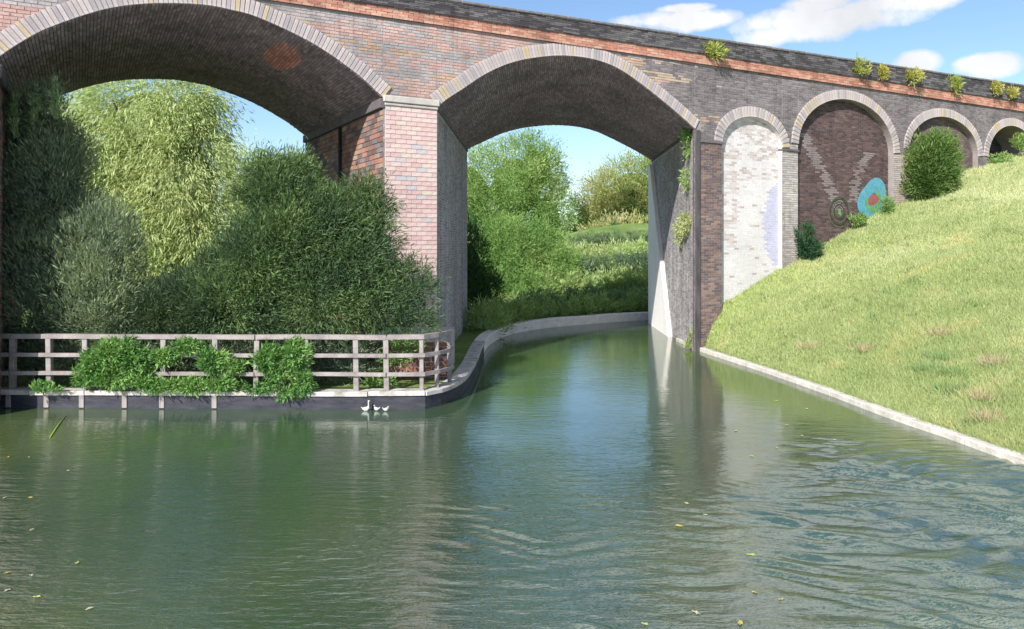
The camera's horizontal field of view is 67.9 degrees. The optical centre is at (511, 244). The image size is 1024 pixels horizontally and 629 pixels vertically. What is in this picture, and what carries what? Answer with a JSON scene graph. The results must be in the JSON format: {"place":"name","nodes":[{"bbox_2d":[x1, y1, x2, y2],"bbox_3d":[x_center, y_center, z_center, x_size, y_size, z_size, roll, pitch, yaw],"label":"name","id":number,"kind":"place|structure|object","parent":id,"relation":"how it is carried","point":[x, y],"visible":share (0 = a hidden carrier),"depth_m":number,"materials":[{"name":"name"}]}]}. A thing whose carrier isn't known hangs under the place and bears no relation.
{"place":"outdoors","nodes":[
{"label":"outdoors","id":0,"kind":"place"},
{"bbox_2d":[3,301,647,388],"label":"ground","id":1,"kind":"structure","parent":0,"point":[464,340],"depth_m":18.45,"materials":[{"name":"green plant"}]},
{"bbox_2d":[1,69,158,379],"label":"conifer tree","id":2,"kind":"object","parent":1,"relation":"on","point":[61,260],"visible":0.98,"depth_m":17.47,"materials":[{"name":"green plant"}]},
{"bbox_2d":[48,79,256,312],"bbox_3d":[-19.239,-2.641,37.977,17.089,15.177,10.404,0,0,21],"label":"willow tree","id":3,"kind":"object","parent":1,"relation":"on","point":[158,140],"visible":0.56,"depth_m":35.58,"materials":[{"name":"green plant"}]},
{"bbox_2d":[114,234,256,377],"bbox_3d":[-7.499,1.456,17.997,3.614,3.556,2.296,0,0,0],"label":"dark shrub","id":4,"kind":"object","parent":1,"relation":"on","point":[151,304],"visible":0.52,"depth_m":17.47,"materials":[{"name":"green plant"}]},
{"bbox_2d":[3,306,391,386],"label":"undergrowth","id":5,"kind":"object","parent":1,"relation":"on","point":[319,346],"visible":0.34,"depth_m":17.58,"materials":[{"name":"green plant"}]},
{"bbox_2d":[0,341,484,409],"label":"canal wall","id":6,"kind":"structure","parent":1,"relation":"on","point":[446,391],"depth_m":16.69,"materials":[{"name":"concrete"}]},
{"bbox_2d":[28,378,64,395],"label":"weed","id":7,"kind":"object","parent":6,"relation":"on","point":[37,387],"visible":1,"depth_m":16.52,"materials":[{"name":"green plant"}]},
{"bbox_2d":[0,330,453,407],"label":"railing","id":8,"kind":"object","parent":6,"relation":"on","point":[49,355],"visible":0.81,"depth_m":16.75,"materials":[{"name":"grey wood"}]},
{"bbox_2d":[70,331,162,395],"bbox_3d":[-8.584,2.592,16.653,2.308,1.422,0.881,0,0,0],"label":"climbing shrub","id":9,"kind":"object","parent":8,"relation":"attached to","point":[112,358],"visible":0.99,"depth_m":16.51,"materials":[{"name":"green plant"}]},
{"bbox_2d":[144,335,214,397],"bbox_3d":[-7.249,2.646,16.652,1.735,1.433,0.726,0,0,0],"label":"climbing shrub","id":10,"kind":"object","parent":8,"relation":"attached to","point":[186,385],"visible":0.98,"depth_m":16.56,"materials":[{"name":"green plant"}]},
{"bbox_2d":[193,344,248,396],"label":"climbing shrub","id":11,"kind":"object","parent":8,"relation":"attached to","point":[214,363],"visible":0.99,"depth_m":16.55,"materials":[{"name":"green plant"}]},
{"bbox_2d":[237,334,318,404],"bbox_3d":[-5.084,2.695,16.659,1.804,1.550,0.788,0,0,0],"label":"climbing shrub","id":12,"kind":"object","parent":8,"relation":"attached to","point":[269,353],"visible":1,"depth_m":16.53,"materials":[{"name":"green plant"}]},
{"bbox_2d":[210,132,301,240],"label":"round tree","id":13,"kind":"object","parent":1,"relation":"on","point":[228,163],"visible":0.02,"depth_m":78.26,"materials":[{"name":"green plant"}]},
{"bbox_2d":[161,134,453,381],"bbox_3d":[-4.710,0.313,17.813,6.833,5.831,2.586,0,0,0],"label":"conifer tree","id":14,"kind":"object","parent":1,"relation":"on","point":[327,265],"visible":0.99,"depth_m":17.30,"materials":[{"name":"green plant"}]},
{"bbox_2d":[364,332,428,387],"bbox_3d":[-2.615,2.688,17.296,1.552,1.580,0.685,0,0,0],"label":"shrub","id":15,"kind":"object","parent":1,"relation":"on","point":[371,381],"visible":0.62,"depth_m":17.22,"materials":[{"name":"green plant"}]},
{"bbox_2d":[236,210,647,250],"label":"woodland","id":16,"kind":"object","parent":1,"relation":"on","point":[472,217],"visible":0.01,"depth_m":73.32,"materials":[{"name":"green plant"}]},
{"bbox_2d":[467,216,511,319],"bbox_3d":[-1.490,1.510,33.007,3.864,5.720,2.879,0,0,41],"label":"round bush","id":17,"kind":"object","parent":1,"relation":"on","point":[481,278],"visible":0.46,"depth_m":32.58,"materials":[{"name":"green plant"}]},
{"bbox_2d":[0,0,1023,398],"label":"viaduct","id":18,"kind":"object","parent":1,"relation":"on","point":[414,100],"visible":0.81,"depth_m":25.05,"materials":[{"name":"brick"}]},
{"bbox_2d":[671,210,692,246],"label":"creeper","id":19,"kind":"object","parent":18,"relation":"attached to","point":[683,227],"visible":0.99,"depth_m":26.77,"materials":[{"name":"green plant"}]},
{"bbox_2d":[677,165,689,193],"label":"creeper","id":20,"kind":"object","parent":18,"relation":"attached to","point":[685,179],"visible":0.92,"depth_m":26.51,"materials":[{"name":"green plant"}]},
{"bbox_2d":[678,139,690,161],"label":"creeper","id":21,"kind":"object","parent":18,"relation":"attached to","point":[687,150],"visible":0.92,"depth_m":26.33,"materials":[{"name":"green plant"}]},
{"bbox_2d":[677,127,692,142],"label":"creeper","id":22,"kind":"object","parent":18,"relation":"attached to","point":[687,134],"visible":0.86,"depth_m":26.24,"materials":[{"name":"green plant"}]},
{"bbox_2d":[699,38,731,62],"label":"parapet tuft","id":23,"kind":"object","parent":18,"relation":"on","point":[712,48],"visible":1,"depth_m":25.76,"materials":[{"name":"green plant"}]},
{"bbox_2d":[850,56,872,74],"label":"parapet tuft","id":24,"kind":"object","parent":18,"relation":"on","point":[858,69],"visible":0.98,"depth_m":29.64,"materials":[{"name":"green plant"}]},
{"bbox_2d":[877,62,892,81],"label":"parapet tuft","id":25,"kind":"object","parent":18,"relation":"on","point":[883,71],"visible":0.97,"depth_m":30.32,"materials":[{"name":"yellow plant"}]},
{"bbox_2d":[903,66,927,86],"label":"parapet tuft","id":26,"kind":"object","parent":18,"relation":"on","point":[913,74],"visible":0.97,"depth_m":31.24,"materials":[{"name":"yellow plant"}]},
{"bbox_2d":[946,73,965,95],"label":"parapet tuft","id":27,"kind":"object","parent":18,"relation":"on","point":[958,84],"visible":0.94,"depth_m":32.71,"materials":[{"name":"green plant"}]},
{"bbox_2d":[990,78,1004,95],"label":"parapet tuft","id":28,"kind":"object","parent":18,"relation":"on","point":[996,87],"visible":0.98,"depth_m":34.33,"materials":[{"name":"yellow plant"}]},
{"bbox_2d":[1005,84,1018,101],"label":"parapet tuft","id":29,"kind":"object","parent":18,"relation":"on","point":[1010,92],"visible":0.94,"depth_m":34.96,"materials":[{"name":"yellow plant"}]},
{"bbox_2d":[467,126,585,245],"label":"leafy tree","id":30,"kind":"object","parent":1,"relation":"on","point":[519,184],"visible":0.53,"depth_m":89.03,"materials":[{"name":"green plant"}]},
{"bbox_2d":[463,283,647,339],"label":"undergrowth","id":31,"kind":"object","parent":1,"relation":"on","point":[485,318],"visible":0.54,"depth_m":33.45,"materials":[{"name":"green plant"}]},
{"bbox_2d":[474,312,647,351],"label":"canal wall","id":32,"kind":"structure","parent":1,"relation":"on","point":[489,337],"depth_m":33.43,"materials":[{"name":"concrete"}]},
{"bbox_2d":[511,278,647,306],"bbox_3d":[4.331,2.865,40.454,9.837,2.432,3.158,0,0,0],"label":"hedge","id":33,"kind":"object","parent":1,"relation":"on","point":[569,290],"visible":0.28,"depth_m":39.97,"materials":[{"name":"green plant"}]},
{"bbox_2d":[559,146,651,231],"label":"autumn tree","id":34,"kind":"object","parent":1,"relation":"on","point":[599,191],"visible":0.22,"depth_m":97.37,"materials":[{"name":"green plant"}]},
{"bbox_2d":[569,208,647,233],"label":"pale bush","id":35,"kind":"object","parent":1,"relation":"on","point":[620,219],"visible":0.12,"depth_m":83.13,"materials":[{"name":"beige plant"}]},
{"bbox_2d":[593,182,647,223],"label":"bush","id":36,"kind":"object","parent":1,"relation":"on","point":[632,203],"visible":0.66,"depth_m":86.90,"materials":[{"name":"green plant"}]},
{"bbox_2d":[300,223,647,305],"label":"bank","id":37,"kind":"structure","parent":0,"point":[623,228],"depth_m":60.11,"materials":[{"name":"green plant"}]},
{"bbox_2d":[473,206,588,295],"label":"leafy bush","id":38,"kind":"object","parent":37,"relation":"on","point":[521,261],"visible":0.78,"depth_m":44.09,"materials":[{"name":"green plant"}]},
{"bbox_2d":[527,261,647,294],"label":"hedge","id":39,"kind":"object","parent":37,"relation":"on","point":[616,280],"visible":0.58,"depth_m":42.92,"materials":[{"name":"green plant"}]},
{"bbox_2d":[553,248,647,276],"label":"hedge","id":40,"kind":"object","parent":37,"relation":"on","point":[632,261],"visible":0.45,"depth_m":46.42,"materials":[{"name":"green plant"}]},
{"bbox_2d":[553,237,647,262],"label":"hedge","id":41,"kind":"object","parent":37,"relation":"on","point":[640,245],"visible":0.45,"depth_m":50.43,"materials":[{"name":"green plant"}]},
{"bbox_2d":[562,227,647,247],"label":"hedge","id":42,"kind":"object","parent":37,"relation":"on","point":[597,238],"visible":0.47,"depth_m":55.40,"materials":[{"name":"green plant"}]},
{"bbox_2d":[0,320,1023,628],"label":"water","id":43,"kind":"structure","parent":0,"point":[550,478],"depth_m":10.30,"materials":[{"name":"green liquid"}]},
{"bbox_2d":[49,416,65,437],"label":"reed stem","id":44,"kind":"object","parent":43,"relation":"on","point":[56,427],"visible":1,"depth_m":14.87,"materials":[{"name":"green plant"}]},
{"bbox_2d":[361,400,369,410],"bbox_3d":[-3.174,3.487,16.503,0.184,0.234,0.105,0,0,27],"label":"water bird","id":45,"kind":"object","parent":43,"relation":"on","point":[365,408],"visible":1,"depth_m":16.48},
{"bbox_2d":[47,0,1023,245],"label":"sky","id":46,"kind":"structure","parent":0,"point":[984,39],"materials":[{"name":"blue"}]},
{"bbox_2d":[684,152,1023,454],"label":"hill","id":47,"kind":"structure","parent":0,"point":[721,322],"depth_m":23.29,"materials":[{"name":"green plant"}]},
{"bbox_2d":[795,338,822,349],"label":"grass tussock","id":48,"kind":"object","parent":47,"relation":"on","point":[806,344],"depth_m":21.46,"materials":[{"name":"beige plant"}]},
{"bbox_2d":[793,219,826,260],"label":"bush","id":49,"kind":"object","parent":47,"relation":"on","point":[808,248],"visible":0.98,"depth_m":27.90,"materials":[{"name":"green plant"}]},
{"bbox_2d":[676,338,1023,463],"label":"kerb","id":50,"kind":"structure","parent":47,"relation":"on","point":[1013,457],"depth_m":15.82,"materials":[{"name":"concrete"}]},
{"bbox_2d":[846,212,869,226],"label":"weed","id":51,"kind":"object","parent":47,"relation":"on","point":[859,218],"visible":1,"depth_m":29.52,"materials":[{"name":"green plant"}]},
{"bbox_2d":[843,340,882,351],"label":"grass tussock","id":52,"kind":"object","parent":47,"relation":"on","point":[862,347],"depth_m":19.55,"materials":[{"name":"beige plant"}]},
{"bbox_2d":[876,194,897,214],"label":"weed","id":53,"kind":"object","parent":47,"relation":"on","point":[885,207],"visible":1,"depth_m":30.39,"materials":[{"name":"green plant"}]},
{"bbox_2d":[909,359,946,371],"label":"grass tussock","id":54,"kind":"object","parent":47,"relation":"on","point":[923,366],"depth_m":17.12,"materials":[{"name":"green plant"}]},
{"bbox_2d":[898,125,967,200],"bbox_3d":[17.168,-3.208,31.284,2.896,3.548,2.474,0,0,0],"label":"round bush","id":55,"kind":"object","parent":47,"relation":"on","point":[934,154],"visible":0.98,"depth_m":30.85,"materials":[{"name":"green plant"}]},
{"bbox_2d":[922,323,959,334],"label":"grass tussock","id":56,"kind":"object","parent":47,"relation":"on","point":[940,331],"depth_m":18.66,"materials":[{"name":"beige plant"}]},
{"bbox_2d":[922,347,970,360],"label":"grass tussock","id":57,"kind":"object","parent":47,"relation":"on","point":[945,354],"depth_m":17.33,"materials":[{"name":"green plant"}]},
{"bbox_2d":[924,379,977,394],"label":"grass tussock","id":58,"kind":"object","parent":47,"relation":"on","point":[947,385],"depth_m":15.88,"materials":[{"name":"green plant"}]},
{"bbox_2d":[927,362,977,376],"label":"grass tussock","id":59,"kind":"object","parent":47,"relation":"on","point":[950,370],"depth_m":16.44,"materials":[{"name":"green plant"}]},
{"bbox_2d":[947,383,1011,402],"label":"grass tussock","id":60,"kind":"object","parent":47,"relation":"on","point":[976,395],"depth_m":15.00,"materials":[{"name":"beige plant"}]},
{"bbox_2d":[960,405,1009,423],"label":"grass tussock","id":61,"kind":"object","parent":47,"relation":"on","point":[984,417],"depth_m":14.20,"materials":[{"name":"beige plant"}]},
{"bbox_2d":[960,349,1020,366],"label":"grass tussock","id":62,"kind":"object","parent":47,"relation":"on","point":[990,358],"depth_m":16.22,"materials":[{"name":"beige plant"}]},
{"bbox_2d":[986,151,1016,163],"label":"weed","id":63,"kind":"object","parent":47,"relation":"on","point":[997,159],"visible":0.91,"depth_m":34.45,"materials":[{"name":"green plant"}]},
{"bbox_2d":[1009,131,1023,151],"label":"weed","id":64,"kind":"object","parent":47,"relation":"on","point":[1019,142],"visible":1,"depth_m":35.33,"materials":[{"name":"green plant"}]}
]}

